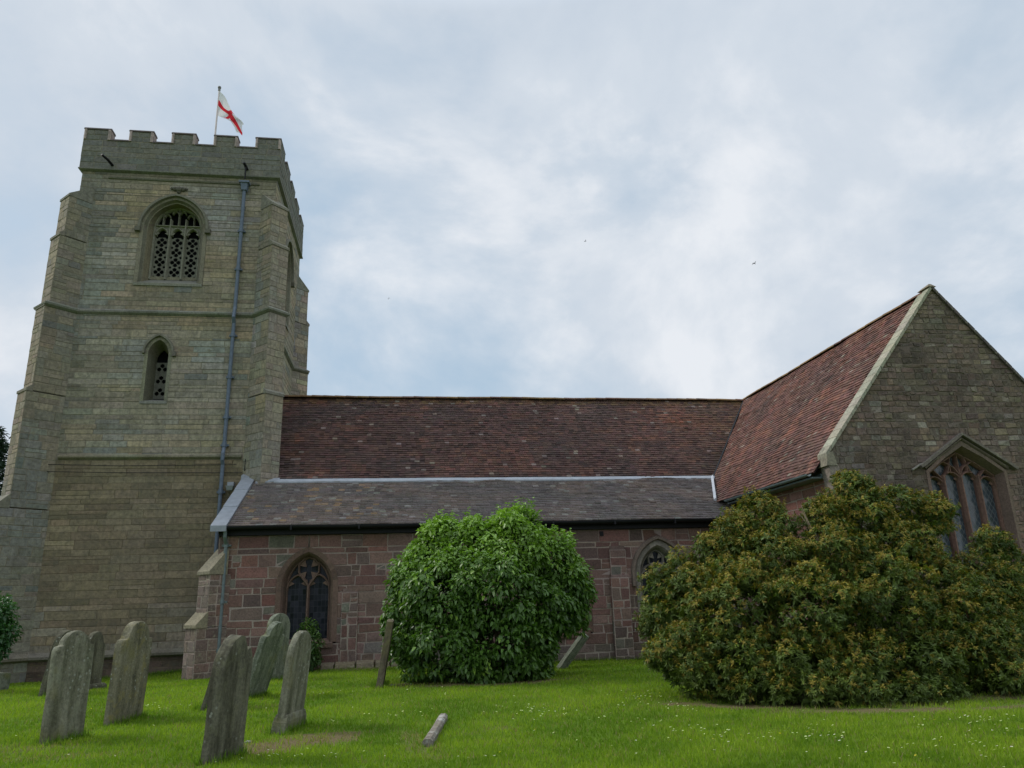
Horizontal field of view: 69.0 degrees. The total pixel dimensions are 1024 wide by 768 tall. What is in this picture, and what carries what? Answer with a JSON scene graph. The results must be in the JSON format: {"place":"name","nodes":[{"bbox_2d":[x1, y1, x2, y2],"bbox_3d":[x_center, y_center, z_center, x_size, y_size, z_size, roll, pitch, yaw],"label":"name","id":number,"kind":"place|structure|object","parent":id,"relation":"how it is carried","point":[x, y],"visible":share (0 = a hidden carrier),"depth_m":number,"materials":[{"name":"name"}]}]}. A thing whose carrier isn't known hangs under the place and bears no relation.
{"place":"outdoors","nodes":[
{"label":"outdoors","id":0,"kind":"place"},
{"bbox_2d":[0,654,1023,767],"bbox_3d":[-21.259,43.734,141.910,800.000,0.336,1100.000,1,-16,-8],"label":"ground","id":1,"kind":"structure","parent":0,"point":[795,706],"depth_m":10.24,"materials":[{"name":"green plant"}]},
{"bbox_2d":[0,426,10,495],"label":"conifer tree","id":2,"kind":"object","parent":1,"relation":"on","point":[4,446],"visible":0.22,"depth_m":44.70,"materials":[{"name":"green plant"}]},
{"bbox_2d":[0,672,10,689],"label":"headstone","id":3,"kind":"object","parent":1,"relation":"on","point":[4,680],"visible":0.59,"depth_m":17.29,"materials":[{"name":"grey stone"}]},
{"bbox_2d":[0,591,22,664],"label":"edge shrub","id":4,"kind":"object","parent":1,"relation":"on","point":[7,635],"visible":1,"depth_m":16.73,"materials":[{"name":"green plant"}]},
{"bbox_2d":[38,629,71,695],"bbox_3d":[-9.622,6.051,15.721,0.131,1.658,0.633,6,-16,4],"label":"headstone","id":5,"kind":"object","parent":1,"relation":"on","point":[59,636],"visible":0.28,"depth_m":15.46,"materials":[{"name":"grey stone"}]},
{"bbox_2d":[39,631,93,744],"bbox_3d":[-5.972,4.228,9.991,0.114,1.740,0.651,-5,-17,13],"label":"headstone","id":6,"kind":"object","parent":1,"relation":"on","point":[69,679],"visible":0.84,"depth_m":9.97,"materials":[{"name":"grey stone"}]},
{"bbox_2d":[89,631,106,689],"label":"headstone","id":7,"kind":"object","parent":1,"relation":"on","point":[96,639],"visible":0.44,"depth_m":16.94,"materials":[{"name":"grey stone"}]},
{"bbox_2d":[103,621,151,725],"bbox_3d":[-5.941,4.628,11.536,0.153,1.820,0.848,0,-16,4],"label":"headstone","id":8,"kind":"object","parent":1,"relation":"on","point":[128,677],"visible":0.87,"depth_m":11.46,"materials":[{"name":"grey stone"}]},
{"bbox_2d":[200,673,211,710],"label":"headstone","id":9,"kind":"object","parent":1,"relation":"on","point":[205,701],"visible":0.07,"depth_m":12.39,"materials":[{"name":"grey stone"}]},
{"bbox_2d":[201,635,252,764],"bbox_3d":[-3.220,3.719,8.420,0.166,1.674,0.608,-2,-16,12],"label":"headstone","id":10,"kind":"object","parent":1,"relation":"on","point":[227,709],"visible":0.93,"depth_m":8.34,"materials":[{"name":"grey stone"}]},
{"bbox_2d":[249,621,283,696],"bbox_3d":[-4.723,5.383,14.092,0.122,1.761,0.830,13,-13,12],"label":"headstone","id":11,"kind":"object","parent":1,"relation":"on","point":[267,651],"visible":0.77,"depth_m":14.04,"materials":[{"name":"grey stone"}]},
{"bbox_2d":[266,613,289,678],"bbox_3d":[-5.536,6.361,17.512,0.124,1.851,0.807,-6,-17,17],"label":"headstone","id":12,"kind":"object","parent":1,"relation":"on","point":[284,620],"visible":0.47,"depth_m":17.65,"materials":[{"name":"grey stone"}]},
{"bbox_2d":[271,630,311,733],"bbox_3d":[-3.028,4.283,10.331,0.200,1.640,0.780,2,-16,7],"label":"headstone","id":13,"kind":"object","parent":1,"relation":"on","point":[291,710],"visible":0.81,"depth_m":10.22,"materials":[{"name":"grey stone"}]},
{"bbox_2d":[290,617,325,671],"bbox_3d":[-5.409,6.927,19.747,0.975,1.441,0.752,1,-16,-8],"label":"shrub","id":14,"kind":"object","parent":1,"relation":"on","point":[315,652],"visible":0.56,"depth_m":19.69,"materials":[{"name":"green plant"}]},
{"bbox_2d":[376,619,393,687],"bbox_3d":[-2.638,5.726,15.344,0.140,1.674,0.634,9,-17,-4],"label":"headstone","id":15,"kind":"object","parent":1,"relation":"on","point":[385,654],"visible":0.62,"depth_m":15.12,"materials":[{"name":"grey stone"}]},
{"bbox_2d":[422,713,447,746],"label":"grave kerb","id":16,"kind":"structure","parent":1,"relation":"on","point":[431,737],"depth_m":9.37,"materials":[{"name":"stone"}]},
{"bbox_2d":[378,496,598,684],"bbox_3d":[-0.425,4.503,16.542,5.048,4.090,2.885,1,-16,-8],"label":"round shrub","id":17,"kind":"object","parent":1,"relation":"on","point":[529,627],"visible":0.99,"depth_m":15.91,"materials":[{"name":"green plant"}]},
{"bbox_2d":[0,127,1023,683],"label":"church","id":18,"kind":"structure","parent":1,"relation":"on","point":[196,475],"depth_m":24.01,"materials":[{"name":"stone"}]},
{"bbox_2d":[139,333,176,403],"bbox_3d":[-11.986,-0.446,25.374,1.092,2.465,0.770,1,-16,-8],"label":"lancet window","id":19,"kind":"structure","parent":18,"relation":"in","point":[156,373],"depth_m":25.34,"materials":[{"name":"stone"}]},
{"bbox_2d":[133,194,210,286],"bbox_3d":[-12.099,-5.057,26.703,2.540,3.585,0.820,1,-16,-8],"label":"belfry window","id":20,"kind":"structure","parent":18,"relation":"in","point":[173,229],"depth_m":26.82,"materials":[{"name":"stone"}]},
{"bbox_2d":[213,86,243,143],"bbox_3d":[-11.964,-10.028,31.320,1.271,5.955,0.647,1,-16,-8],"label":"flagpole","id":21,"kind":"object","parent":18,"relation":"on","point":[223,110],"visible":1,"depth_m":31.82,"materials":[{"name":"fabric"}]},
{"bbox_2d":[285,239,294,330],"bbox_3d":[-9.302,-4.167,30.072,0.660,3.585,2.540,1,-16,-8],"label":"belfry window","id":22,"kind":"structure","parent":18,"relation":"in","point":[290,271],"depth_m":31.03,"materials":[{"name":"stone"}]},
{"bbox_2d":[274,547,337,647],"bbox_3d":[-5.697,5.924,20.725,1.680,2.700,0.410,1,-16,-8],"label":"aisle window","id":23,"kind":"structure","parent":18,"relation":"in","point":[307,582],"depth_m":20.82,"materials":[{"name":"stone"}]},
{"bbox_2d":[535,547,593,637],"bbox_3d":[1.456,6.001,21.773,1.680,2.700,0.410,1,-16,-8],"label":"aisle window","id":24,"kind":"structure","parent":18,"relation":"in","point":[590,623],"depth_m":21.52,"materials":[{"name":"stone"}]},
{"bbox_2d":[631,535,685,634],"bbox_3d":[4.387,5.962,22.191,1.760,2.830,0.470,1,-16,-8],"label":"aisle window","id":25,"kind":"structure","parent":18,"relation":"in","point":[656,551],"depth_m":22.35,"materials":[{"name":"stone"}]},
{"bbox_2d":[911,432,1023,568],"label":"transept window","id":26,"kind":"structure","parent":18,"relation":"in","point":[967,472],"depth_m":18.83,"materials":[{"name":"stone"}]},
{"bbox_2d":[15,686,1014,766],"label":"daisies","id":27,"kind":"object","parent":1,"relation":"on","point":[673,730],"visible":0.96,"depth_m":8.78,"materials":[{"name":"white plant"}]},
{"bbox_2d":[556,634,588,668],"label":"headstone","id":28,"kind":"object","parent":1,"relation":"on","point":[572,652],"visible":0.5,"depth_m":17.64,"materials":[{"name":"grey stone"}]},
{"bbox_2d":[632,468,1023,707],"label":"evergreen shrub","id":29,"kind":"object","parent":1,"relation":"on","point":[842,663],"visible":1,"depth_m":11.97,"materials":[{"name":"green plant"}]},
{"bbox_2d":[0,0,1023,483],"label":"sky","id":30,"kind":"structure","parent":0,"point":[454,163],"materials":[{"name":"white"}]}
]}

